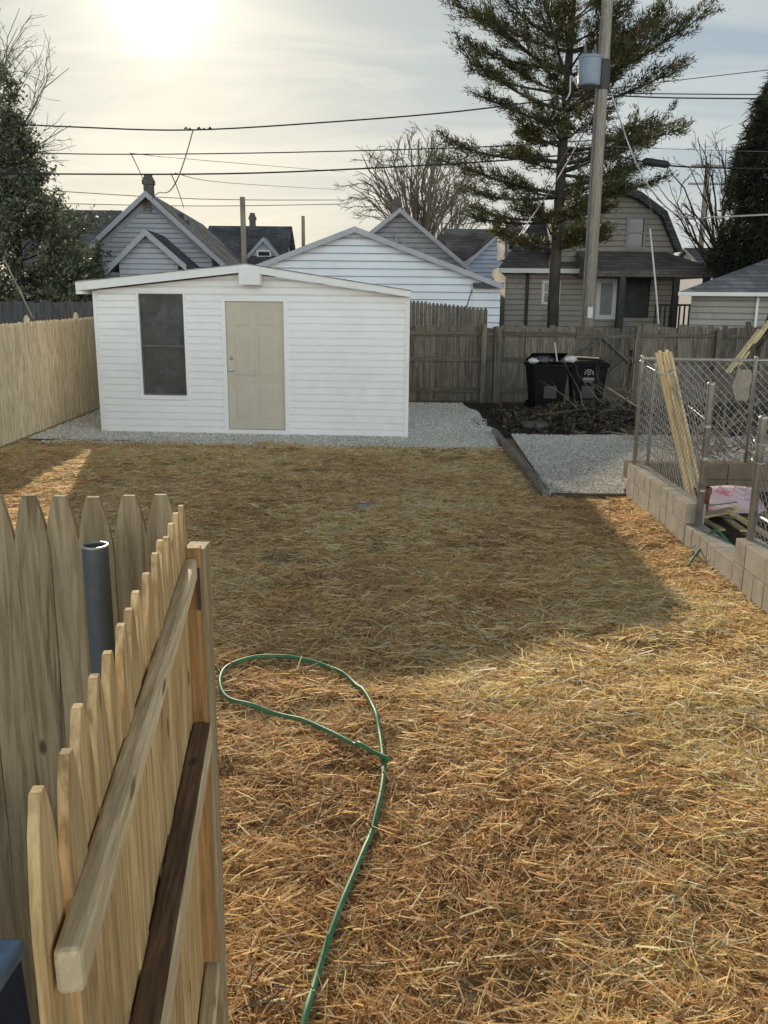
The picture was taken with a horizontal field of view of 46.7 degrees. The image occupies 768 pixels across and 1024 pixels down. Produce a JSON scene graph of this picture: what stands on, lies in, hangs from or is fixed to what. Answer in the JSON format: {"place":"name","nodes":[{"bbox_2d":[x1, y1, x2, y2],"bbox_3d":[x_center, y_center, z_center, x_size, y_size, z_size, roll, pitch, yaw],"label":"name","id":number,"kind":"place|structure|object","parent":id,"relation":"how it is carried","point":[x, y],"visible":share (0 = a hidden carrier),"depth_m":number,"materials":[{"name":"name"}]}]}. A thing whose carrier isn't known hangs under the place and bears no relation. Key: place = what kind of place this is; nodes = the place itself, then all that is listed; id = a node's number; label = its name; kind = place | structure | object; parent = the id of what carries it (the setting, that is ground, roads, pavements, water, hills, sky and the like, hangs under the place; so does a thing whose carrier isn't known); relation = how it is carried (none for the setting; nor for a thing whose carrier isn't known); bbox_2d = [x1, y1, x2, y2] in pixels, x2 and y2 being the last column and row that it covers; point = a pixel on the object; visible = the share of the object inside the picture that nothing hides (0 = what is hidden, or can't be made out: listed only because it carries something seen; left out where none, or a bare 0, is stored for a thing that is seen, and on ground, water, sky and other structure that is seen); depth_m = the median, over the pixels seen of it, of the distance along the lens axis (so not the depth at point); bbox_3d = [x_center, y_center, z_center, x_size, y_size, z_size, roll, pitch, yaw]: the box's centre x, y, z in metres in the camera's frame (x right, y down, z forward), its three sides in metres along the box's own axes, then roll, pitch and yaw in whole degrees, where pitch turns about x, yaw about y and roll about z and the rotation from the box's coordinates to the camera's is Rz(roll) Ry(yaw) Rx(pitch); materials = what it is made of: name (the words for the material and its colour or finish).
{"place":"outdoors","nodes":[
{"label":"outdoors","id":0,"kind":"place"},
{"bbox_2d":[14,210,121,298],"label":"house","id":1,"kind":"structure","parent":0,"point":[103,226],"depth_m":50.02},
{"bbox_2d":[52,190,248,199],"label":"overhead cable","id":2,"kind":"object","parent":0,"point":[157,197],"visible":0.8,"depth_m":43.19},
{"bbox_2d":[85,175,241,277],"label":"grey house","id":3,"kind":"structure","parent":0,"point":[144,232],"depth_m":30.47,"materials":[{"name":"wood"}]},
{"bbox_2d":[62,203,336,205],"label":"overhead cable","id":4,"kind":"object","parent":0,"point":[231,205],"visible":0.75,"depth_m":44.66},
{"bbox_2d":[208,213,295,264],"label":"house","id":5,"kind":"structure","parent":0,"point":[264,243],"depth_m":46.26,"materials":[{"name":"grey"}]},
{"bbox_2d":[257,250,270,256],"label":"window","id":6,"kind":"structure","parent":5,"relation":"in","point":[262,253],"depth_m":44.92,"materials":[{"name":"white glass"}]},
{"bbox_2d":[0,367,767,1023],"bbox_3d":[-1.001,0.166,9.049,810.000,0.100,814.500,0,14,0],"label":"ground","id":7,"kind":"structure","parent":0,"point":[472,1001],"depth_m":6.00,"materials":[{"name":"soil"}]},
{"bbox_2d":[0,938,30,1023],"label":"blue box","id":8,"kind":"object","parent":7,"relation":"on","point":[14,1008],"visible":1,"depth_m":1.74,"materials":[{"name":"plastic"}]},
{"bbox_2d":[2,257,33,317],"bbox_3d":[-7.179,-4.401,17.469,0.516,1.170,0.039,0,14,0],"label":"leaning pole","id":9,"kind":"object","parent":7,"relation":"on","point":[18,289],"visible":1,"depth_m":17.47,"materials":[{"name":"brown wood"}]},
{"bbox_2d":[0,7,74,164],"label":"bare tree","id":10,"kind":"object","parent":7,"relation":"on","point":[29,78],"visible":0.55,"depth_m":29.82,"materials":[{"name":"brown plant"}]},
{"bbox_2d":[0,301,93,324],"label":"dark fence","id":11,"kind":"object","parent":7,"relation":"on","point":[19,308],"visible":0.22,"depth_m":21.96,"materials":[{"name":"grey wood"}]},
{"bbox_2d":[0,312,99,445],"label":"stockade fence","id":12,"kind":"object","parent":7,"relation":"on","point":[48,374],"visible":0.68,"depth_m":15.18,"materials":[{"name":"brown wood"}]},
{"bbox_2d":[8,284,92,320],"bbox_3d":[-6.835,-4.387,20.153,3.066,1.675,2.766,-5,15,-21],"label":"twiggy shrub","id":13,"kind":"object","parent":7,"relation":"on","point":[59,307],"visible":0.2,"depth_m":19.86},
{"bbox_2d":[0,52,116,315],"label":"evergreen tree","id":14,"kind":"object","parent":7,"relation":"on","point":[61,267],"visible":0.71,"depth_m":25.39,"materials":[{"name":"green plant"}]},
{"bbox_2d":[240,197,246,263],"bbox_3d":[-4.092,-6.626,26.184,0.166,5.006,0.166,-5,15,-22],"label":"utility pole","id":15,"kind":"object","parent":7,"relation":"on","point":[243,232],"visible":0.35,"depth_m":25.76,"materials":[{"name":"brown wood"}]},
{"bbox_2d":[301,216,304,245],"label":"utility pole","id":16,"kind":"object","parent":7,"relation":"on","point":[303,228],"visible":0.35,"depth_m":47.72,"materials":[{"name":"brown wood"}]},
{"bbox_2d":[132,153,340,171],"bbox_3d":[-4.165,-13.087,33.699,0.506,3.230,28.634,2,14,7],"label":"overhead cable","id":17,"kind":"object","parent":16,"relation":"attached to","point":[226,162],"visible":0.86,"depth_m":27.95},
{"bbox_2d":[183,175,338,189],"bbox_3d":[-3.884,-12.446,33.866,0.936,2.750,28.524,2,14,5],"label":"overhead cable","id":18,"kind":"object","parent":16,"relation":"attached to","point":[253,184],"visible":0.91,"depth_m":30.65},
{"bbox_2d":[256,226,503,364],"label":"white garage","id":19,"kind":"structure","parent":7,"relation":"on","point":[354,253],"depth_m":24.10,"materials":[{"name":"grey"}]},
{"bbox_2d":[0,438,767,1023],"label":"straw","id":20,"kind":"object","parent":7,"relation":"on","point":[702,968],"visible":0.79,"depth_m":4.65,"materials":[{"name":"plant"}]},
{"bbox_2d":[0,494,173,1023],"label":"picket fence","id":21,"kind":"object","parent":20,"relation":"on","point":[45,672],"visible":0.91,"depth_m":2.38,"materials":[{"name":"brown wood"}]},
{"bbox_2d":[81,541,114,677],"bbox_3d":[-0.703,0.909,2.343,0.063,1.712,0.063,0,14,0],"label":"steel pipe","id":22,"kind":"object","parent":20,"relation":"on","point":[98,592],"visible":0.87,"depth_m":2.15,"materials":[{"name":"metal"}]},
{"bbox_2d":[188,541,228,1023],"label":"gate post","id":23,"kind":"object","parent":20,"relation":"on","point":[222,1015],"visible":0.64,"depth_m":2.48,"materials":[{"name":"brown wood"}]},
{"bbox_2d":[27,505,219,1023],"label":"picket gate","id":24,"kind":"structure","parent":23,"relation":"attached to","point":[122,900],"depth_m":1.46,"materials":[{"name":"brown wood"}]},
{"bbox_2d":[226,926,303,1010],"bbox_3d":[-0.448,1.540,2.960,0.407,0.203,0.257,9,16,30],"label":"dead weed","id":25,"kind":"object","parent":20,"relation":"on","point":[263,997],"visible":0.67,"depth_m":2.98,"materials":[{"name":"plant"}]},
{"bbox_2d":[218,654,390,1023],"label":"garden hose","id":26,"kind":"object","parent":20,"relation":"on","point":[331,931],"visible":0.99,"depth_m":4.43,"materials":[{"name":"rubber"}]},
{"bbox_2d":[356,503,378,509],"bbox_3d":[-0.177,-0.064,9.883,0.269,0.060,0.253,0,14,0],"label":"flat stone","id":27,"kind":"object","parent":20,"relation":"on","point":[360,505],"visible":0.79,"depth_m":9.83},
{"bbox_2d":[482,605,761,979],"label":"grass","id":28,"kind":"structure","parent":20,"relation":"on","point":[635,792],"depth_m":4.25,"materials":[{"name":"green plant"}]},
{"bbox_2d":[28,402,767,492],"bbox_3d":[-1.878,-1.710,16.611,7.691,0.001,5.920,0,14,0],"label":"gravel path","id":29,"kind":"structure","parent":7,"relation":"on","point":[296,441],"depth_m":14.73,"materials":[{"name":"gravel"}]},
{"bbox_2d":[74,263,411,436],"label":"garden shed","id":30,"kind":"structure","parent":29,"relation":"on","point":[245,348],"depth_m":14.61,"materials":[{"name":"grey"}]},
{"bbox_2d":[135,290,190,399],"bbox_3d":[-3.645,-2.747,14.698,0.840,1.768,0.100,1,14,4],"label":"window","id":31,"kind":"structure","parent":30,"relation":"in","point":[161,316],"depth_m":14.70,"materials":[{"name":"black glass"}]},
{"bbox_2d":[226,301,285,428],"bbox_3d":[-2.113,-2.397,14.661,0.948,2.076,0.110,1,14,4],"label":"door","id":32,"kind":"structure","parent":30,"relation":"in","point":[255,330],"depth_m":14.67,"materials":[{"name":"paint"}]},
{"bbox_2d":[334,121,490,237],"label":"bare tree","id":33,"kind":"object","parent":7,"relation":"on","point":[425,220],"visible":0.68,"depth_m":52.43,"materials":[{"name":"brown plant"}]},
{"bbox_2d":[410,300,486,392],"bbox_3d":[1.488,-3.910,21.100,1.865,2.167,0.063,0,14,0],"label":"slat fence","id":34,"kind":"object","parent":7,"relation":"on","point":[441,315],"visible":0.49,"depth_m":20.91,"materials":[{"name":"brown wood"}]},
{"bbox_2d":[419,158,488,237],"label":"bare tree","id":35,"kind":"object","parent":7,"relation":"on","point":[451,210],"visible":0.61,"depth_m":49.12,"materials":[{"name":"brown plant"}]},
{"bbox_2d":[443,229,492,261],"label":"brown roof house","id":36,"kind":"structure","parent":7,"relation":"on","point":[463,245],"depth_m":47.66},
{"bbox_2d":[464,220,521,278],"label":"blue house","id":37,"kind":"structure","parent":7,"relation":"on","point":[481,259],"depth_m":42.37,"materials":[{"name":"wood"}]},
{"bbox_2d":[492,428,516,458],"bbox_3d":[1.904,-1.104,14.106,0.097,0.095,2.440,0,14,0],"label":"edging timber","id":38,"kind":"object","parent":7,"relation":"on","point":[505,443],"visible":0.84,"depth_m":13.89,"materials":[{"name":"wood"}]},
{"bbox_2d":[514,453,550,496],"bbox_3d":[1.924,-0.518,11.701,0.097,0.095,2.490,1,14,0],"label":"edging timber","id":39,"kind":"object","parent":7,"relation":"on","point":[541,487],"visible":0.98,"depth_m":11.34,"materials":[{"name":"wood"}]},
{"bbox_2d":[424,0,725,352],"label":"pine tree","id":40,"kind":"object","parent":7,"relation":"on","point":[627,49],"visible":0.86,"depth_m":23.56,"materials":[{"name":"green plant"}]},
{"bbox_2d":[409,323,767,404],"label":"board fence","id":41,"kind":"object","parent":7,"relation":"on","point":[495,348],"visible":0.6,"depth_m":19.50,"materials":[{"name":"brown wood"}]},
{"bbox_2d":[575,326,633,400],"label":"alley gate","id":42,"kind":"structure","parent":41,"relation":"attached to","point":[618,355],"depth_m":19.47,"materials":[{"name":"brown wood"}]},
{"bbox_2d":[551,493,626,497],"bbox_3d":[2.412,-0.193,10.479,0.880,0.050,0.060,0,14,-1],"label":"edging board","id":43,"kind":"object","parent":7,"relation":"on","point":[579,495],"visible":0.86,"depth_m":10.45,"materials":[{"name":"brown wood"}]},
{"bbox_2d":[577,0,612,349],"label":"utility pole","id":44,"kind":"object","parent":7,"relation":"on","point":[594,69],"visible":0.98,"depth_m":19.98,"materials":[{"name":"grey wood"}]},
{"bbox_2d":[0,152,590,174],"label":"overhead cable","id":45,"kind":"object","parent":44,"relation":"attached to","point":[289,171],"visible":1,"depth_m":20.24,"materials":[{"name":"rubber"}]},
{"bbox_2d":[0,140,591,154],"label":"overhead cable","id":46,"kind":"object","parent":44,"relation":"attached to","point":[294,152],"visible":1,"depth_m":20.14,"materials":[{"name":"rubber"}]},
{"bbox_2d":[0,93,594,130],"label":"overhead cable","id":47,"kind":"object","parent":44,"relation":"attached to","point":[298,123],"visible":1,"depth_m":20.00,"materials":[{"name":"rubber"}]},
{"bbox_2d":[152,130,192,198],"bbox_3d":[-6.155,-9.167,24.685,0.417,1.139,10.174,-4,15,-19],"label":"service wire","id":48,"kind":"object","parent":47,"relation":"hanging from","point":[180,170],"visible":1,"depth_m":20.14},
{"bbox_2d":[500,112,593,261],"bbox_3d":[3.705,-8.081,22.750,0.781,3.069,5.941,-3,14,-13],"label":"guy wire","id":49,"kind":"object","parent":44,"relation":"attached to","point":[546,183],"visible":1,"depth_m":20.83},
{"bbox_2d":[519,113,593,235],"bbox_3d":[3.934,-7.688,20.248,1.629,2.727,0.029,0,14,0],"label":"guy wire","id":50,"kind":"object","parent":44,"relation":"attached to","point":[558,176],"visible":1,"depth_m":20.25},
{"bbox_2d":[612,100,651,225],"bbox_3d":[5.545,-7.774,19.943,1.044,2.763,0.076,6,15,22],"label":"guy wire","id":51,"kind":"object","parent":44,"relation":"attached to","point":[635,160],"visible":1,"depth_m":19.90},
{"bbox_2d":[649,229,659,329],"bbox_3d":[6.078,-5.231,20.017,0.045,2.216,0.667,-4,14,-18],"label":"guy guard","id":52,"kind":"object","parent":51,"relation":"attached to","point":[654,277],"visible":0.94,"depth_m":19.98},
{"bbox_2d":[610,92,689,218],"bbox_3d":[7.103,-8.683,22.053,0.847,2.349,5.695,11,17,36],"label":"drop cable","id":53,"kind":"object","parent":44,"relation":"attached to","point":[638,166],"visible":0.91,"depth_m":20.13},
{"bbox_2d":[689,214,767,219],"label":"drop cable","id":54,"kind":"object","parent":53,"relation":"attached to","point":[729,216],"visible":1,"depth_m":22.61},
{"bbox_2d":[604,153,767,169],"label":"overhead cable","id":55,"kind":"object","parent":44,"relation":"attached to","point":[691,166],"visible":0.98,"depth_m":20.19,"materials":[{"name":"rubber"}]},
{"bbox_2d":[642,158,669,167],"bbox_3d":[6.170,-7.918,20.187,0.649,0.219,0.164,0,14,0],"label":"splice case","id":56,"kind":"object","parent":55,"relation":"hanging from","point":[652,162],"visible":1,"depth_m":20.12,"materials":[{"name":"plastic"}]},
{"bbox_2d":[605,146,767,151],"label":"overhead cable","id":57,"kind":"object","parent":44,"relation":"attached to","point":[687,149],"visible":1,"depth_m":20.11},
{"bbox_2d":[607,94,767,98],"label":"overhead cable","id":58,"kind":"object","parent":44,"relation":"attached to","point":[682,97],"visible":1,"depth_m":19.85,"materials":[{"name":"rubber"}]},
{"bbox_2d":[608,92,767,94],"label":"overhead cable","id":59,"kind":"object","parent":44,"relation":"attached to","point":[687,94],"visible":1,"depth_m":19.84,"materials":[{"name":"rubber"}]},
{"bbox_2d":[609,70,766,89],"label":"overhead cable","id":60,"kind":"object","parent":44,"relation":"attached to","point":[687,79],"visible":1,"depth_m":19.77,"materials":[{"name":"rubber"}]},
{"bbox_2d":[491,189,717,367],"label":"gambrel house","id":61,"kind":"structure","parent":7,"relation":"on","point":[625,298],"depth_m":28.84,"materials":[{"name":"wood"}]},
{"bbox_2d":[541,280,560,304],"bbox_3d":[5.456,-7.174,29.093,0.600,0.760,0.090,0,14,0],"label":"window","id":62,"kind":"structure","parent":61,"relation":"in","point":[544,299],"depth_m":29.09,"materials":[{"name":"white glass"}]},
{"bbox_2d":[595,279,617,318],"bbox_3d":[7.275,-6.974,29.148,0.676,1.297,0.090,0,14,0],"label":"door","id":63,"kind":"structure","parent":61,"relation":"in","point":[606,291],"depth_m":29.15,"materials":[{"name":"white glass"}]},
{"bbox_2d":[625,215,647,249],"bbox_3d":[8.110,-8.988,28.645,0.648,1.054,0.090,0,14,0],"label":"window","id":64,"kind":"structure","parent":61,"relation":"in","point":[636,226],"depth_m":28.64,"materials":[{"name":"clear glass"}]},
{"bbox_2d":[457,402,767,437],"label":"dirt heap","id":65,"kind":"object","parent":7,"relation":"on","point":[483,411],"visible":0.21,"depth_m":17.87,"materials":[{"name":"soil"}]},
{"bbox_2d":[524,353,570,407],"bbox_3d":[3.254,-2.605,17.938,0.770,1.217,0.873,-1,14,-5],"label":"trash cart","id":66,"kind":"object","parent":65,"relation":"on","point":[540,393],"visible":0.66,"depth_m":17.59,"materials":[{"name":"plastic"}]},
{"bbox_2d":[529,354,554,363],"bbox_3d":[3.135,-3.016,17.632,0.509,0.264,0.366,0,14,0],"label":"trash bag","id":67,"kind":"object","parent":66,"relation":"in","point":[545,359],"visible":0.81,"depth_m":17.49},
{"bbox_2d":[566,358,609,402],"bbox_3d":[4.094,-2.551,18.045,0.792,1.074,0.888,2,14,6],"label":"trash cart","id":68,"kind":"object","parent":65,"relation":"on","point":[591,367],"visible":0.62,"depth_m":17.65,"materials":[{"name":"plastic"}]},
{"bbox_2d":[564,356,576,362],"bbox_3d":[3.684,-3.020,17.585,0.263,0.137,0.224,0,14,0],"label":"white bag","id":69,"kind":"object","parent":68,"relation":"on","point":[571,359],"visible":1,"depth_m":17.51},
{"bbox_2d":[487,397,758,435],"bbox_3d":[4.530,-1.931,17.002,5.043,0.558,3.913,0,14,0],"label":"debris","id":70,"kind":"object","parent":65,"relation":"on","point":[574,421],"visible":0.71,"depth_m":16.10,"materials":[{"name":"brown plant"}]},
{"bbox_2d":[519,421,549,429],"bbox_3d":[2.681,-1.548,15.828,0.564,0.135,0.490,0,14,0],"label":"plastic basin","id":71,"kind":"object","parent":70,"relation":"on","point":[540,425],"visible":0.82,"depth_m":15.66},
{"bbox_2d":[542,405,609,414],"bbox_3d":[3.566,-1.880,16.363,1.340,0.022,0.140,-8,15,-11],"label":"scrap board","id":72,"kind":"object","parent":70,"relation":"on","point":[564,411],"visible":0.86,"depth_m":16.30,"materials":[{"name":"brown wood"}]},
{"bbox_2d":[543,361,691,418],"bbox_3d":[4.441,-2.181,16.216,3.128,1.183,2.246,0,14,0],"label":"brush heap","id":73,"kind":"object","parent":70,"relation":"on","point":[609,397],"visible":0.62,"depth_m":16.33,"materials":[{"name":"brown plant"}]},
{"bbox_2d":[622,395,650,420],"bbox_3d":[4.666,-1.919,16.351,0.140,0.021,1.190,11,34,37],"label":"scrap board","id":74,"kind":"object","parent":70,"relation":"on","point":[628,418],"visible":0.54,"depth_m":16.15,"materials":[{"name":"brown wood"}]},
{"bbox_2d":[512,435,767,492],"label":"gravel pad","id":75,"kind":"object","parent":7,"relation":"on","point":[596,488],"visible":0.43,"depth_m":12.71,"materials":[{"name":"gravel"}]},
{"bbox_2d":[597,349,767,458],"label":"brush pile","id":76,"kind":"object","parent":75,"relation":"on","point":[725,435],"visible":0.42,"depth_m":13.09,"materials":[{"name":"brown plant"}]},
{"bbox_2d":[699,334,767,385],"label":"leaning board","id":77,"kind":"object","parent":76,"relation":"on","point":[761,339],"visible":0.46,"depth_m":13.02,"materials":[{"name":"brown wood"}]},
{"bbox_2d":[726,329,761,372],"bbox_3d":[4.963,-2.223,12.263,0.070,0.030,0.940,16,56,47],"label":"leaning board","id":78,"kind":"object","parent":76,"relation":"on","point":[749,343],"visible":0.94,"depth_m":12.26,"materials":[{"name":"wood"}]},
{"bbox_2d":[736,320,767,365],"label":"leaning board","id":79,"kind":"object","parent":76,"relation":"on","point":[764,327],"visible":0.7,"depth_m":13.21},
{"bbox_2d":[745,322,762,397],"bbox_3d":[5.273,-2.172,12.686,0.070,1.152,0.032,-2,-12,-9],"label":"leaning board","id":80,"kind":"object","parent":76,"relation":"on","point":[752,350],"visible":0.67,"depth_m":12.69,"materials":[{"name":"brown wood"}]},
{"bbox_2d":[750,315,767,371],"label":"leaning board","id":81,"kind":"object","parent":76,"relation":"on","point":[751,368],"visible":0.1,"depth_m":13.42,"materials":[{"name":"brown wood"}]},
{"bbox_2d":[755,330,767,350],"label":"leaning board","id":82,"kind":"object","parent":76,"relation":"on","point":[759,346],"visible":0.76,"depth_m":13.21,"materials":[{"name":"brown wood"}]},
{"bbox_2d":[619,406,767,460],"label":"dry weeds","id":83,"kind":"object","parent":75,"relation":"on","point":[750,455],"visible":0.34,"depth_m":11.02,"materials":[{"name":"brown plant"}]},
{"bbox_2d":[656,125,731,265],"bbox_3d":[10.123,-8.405,28.823,3.153,7.663,2.753,5,14,16],"label":"bare tree","id":84,"kind":"object","parent":7,"relation":"on","point":[710,232],"visible":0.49,"depth_m":28.45,"materials":[{"name":"brown plant"}]},
{"bbox_2d":[623,460,767,613],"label":"block wall","id":85,"kind":"structure","parent":7,"relation":"on","point":[742,564],"depth_m":8.64,"materials":[{"name":"concrete"}]},
{"bbox_2d":[632,359,715,526],"bbox_3d":[2.999,-0.728,9.296,0.179,1.560,2.194,0,14,0],"label":"chain link fence","id":86,"kind":"object","parent":85,"relation":"on","point":[705,443],"visible":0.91,"depth_m":8.96,"materials":[{"name":"metal"}]},
{"bbox_2d":[637,355,767,462],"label":"back chain link","id":87,"kind":"object","parent":85,"relation":"on","point":[756,360],"visible":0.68,"depth_m":10.41,"materials":[{"name":"metal"}]},
{"bbox_2d":[732,369,751,400],"bbox_3d":[4.147,-1.472,10.317,0.234,0.360,0.040,0,14,0],"label":"rag","id":88,"kind":"object","parent":87,"relation":"hanging from","point":[741,384],"visible":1,"depth_m":10.31,"materials":[{"name":"beige fabric"}]},
{"bbox_2d":[687,529,735,566],"bbox_3d":[2.877,0.321,7.924,0.568,0.254,0.358,-9,17,-35],"label":"hose end","id":89,"kind":"object","parent":85,"relation":"hanging from","point":[699,549],"visible":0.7,"depth_m":7.97,"materials":[{"name":"rubber"}]},
{"bbox_2d":[746,415,767,546],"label":"chain link","id":90,"kind":"object","parent":85,"relation":"on","point":[759,457],"visible":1,"depth_m":7.05,"materials":[{"name":"metal"}]},
{"bbox_2d":[688,163,724,246],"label":"utility pole","id":91,"kind":"object","parent":7,"relation":"on","point":[703,209],"visible":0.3,"depth_m":56.71,"materials":[{"name":"brown wood"}]},
{"bbox_2d":[676,248,738,327],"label":"dark house","id":92,"kind":"structure","parent":7,"relation":"on","point":[692,254],"depth_m":53.89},
{"bbox_2d":[678,259,767,384],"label":"cream garage","id":93,"kind":"structure","parent":7,"relation":"on","point":[737,298],"depth_m":21.71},
{"bbox_2d":[699,72,767,278],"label":"cypress tree","id":94,"kind":"object","parent":7,"relation":"on","point":[745,243],"visible":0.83,"depth_m":24.72,"materials":[{"name":"green plant"}]},
{"bbox_2d":[0,0,767,289],"label":"sky","id":95,"kind":"structure","parent":0,"point":[132,64],"materials":[{"name":"grey"}]},
{"bbox_2d":[370,197,470,270],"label":"pale house","id":96,"kind":"structure","parent":0,"point":[399,225],"depth_m":36.33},
{"bbox_2d":[691,506,743,520],"bbox_3d":[3.217,0.014,8.689,0.722,0.023,0.120,-10,17,-28],"label":"plank","id":97,"kind":"object","parent":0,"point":[716,512],"visible":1,"depth_m":8.71,"materials":[{"name":"brown wood"}]},
{"bbox_2d":[703,492,767,544],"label":"pen soil","id":98,"kind":"structure","parent":0,"point":[731,533],"depth_m":8.97,"materials":[{"name":"soil"}]},
{"bbox_2d":[654,350,707,524],"bbox_3d":[3.020,-0.769,9.104,0.232,1.717,0.774,-7,16,-28],"label":"lumber bundle","id":99,"kind":"object","parent":98,"relation":"on","point":[666,368],"visible":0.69,"depth_m":9.15,"materials":[{"name":"wood"}]},
{"bbox_2d":[661,452,767,505],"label":"dry weeds","id":100,"kind":"object","parent":98,"relation":"on","point":[717,482],"visible":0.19,"depth_m":9.76,"materials":[{"name":"brown plant"}]},
{"bbox_2d":[683,485,767,515],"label":"plastic sled","id":101,"kind":"object","parent":100,"relation":"on","point":[740,495],"visible":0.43,"depth_m":9.53,"materials":[{"name":"plastic"}]},
{"bbox_2d":[694,486,711,510],"bbox_3d":[3.246,-0.099,9.130,0.200,0.320,0.200,0,14,0],"label":"flower pot","id":102,"kind":"object","parent":101,"relation":"on","point":[708,492],"visible":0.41,"depth_m":9.04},
{"bbox_2d":[704,518,725,530],"bbox_3d":[3.198,0.085,8.859,0.070,0.022,0.844,0,12,-1],"label":"plank","id":103,"kind":"object","parent":98,"relation":"on","point":[712,524],"visible":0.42,"depth_m":8.61,"materials":[{"name":"brown wood"}]},
{"bbox_2d":[705,511,761,522],"bbox_3d":[3.477,0.050,8.866,0.556,0.022,0.090,8,13,-3],"label":"plank","id":104,"kind":"object","parent":98,"relation":"on","point":[729,516],"visible":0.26,"depth_m":8.82,"materials":[{"name":"brown wood"}]},
{"bbox_2d":[723,518,746,531],"bbox_3d":[3.387,0.123,8.582,0.070,0.020,0.583,2,11,6],"label":"plank","id":105,"kind":"object","parent":104,"relation":"on","point":[736,525],"visible":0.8,"depth_m":8.54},
{"bbox_2d":[726,510,767,538],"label":"plank","id":106,"kind":"object","parent":98,"relation":"on","point":[738,517],"visible":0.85,"depth_m":8.28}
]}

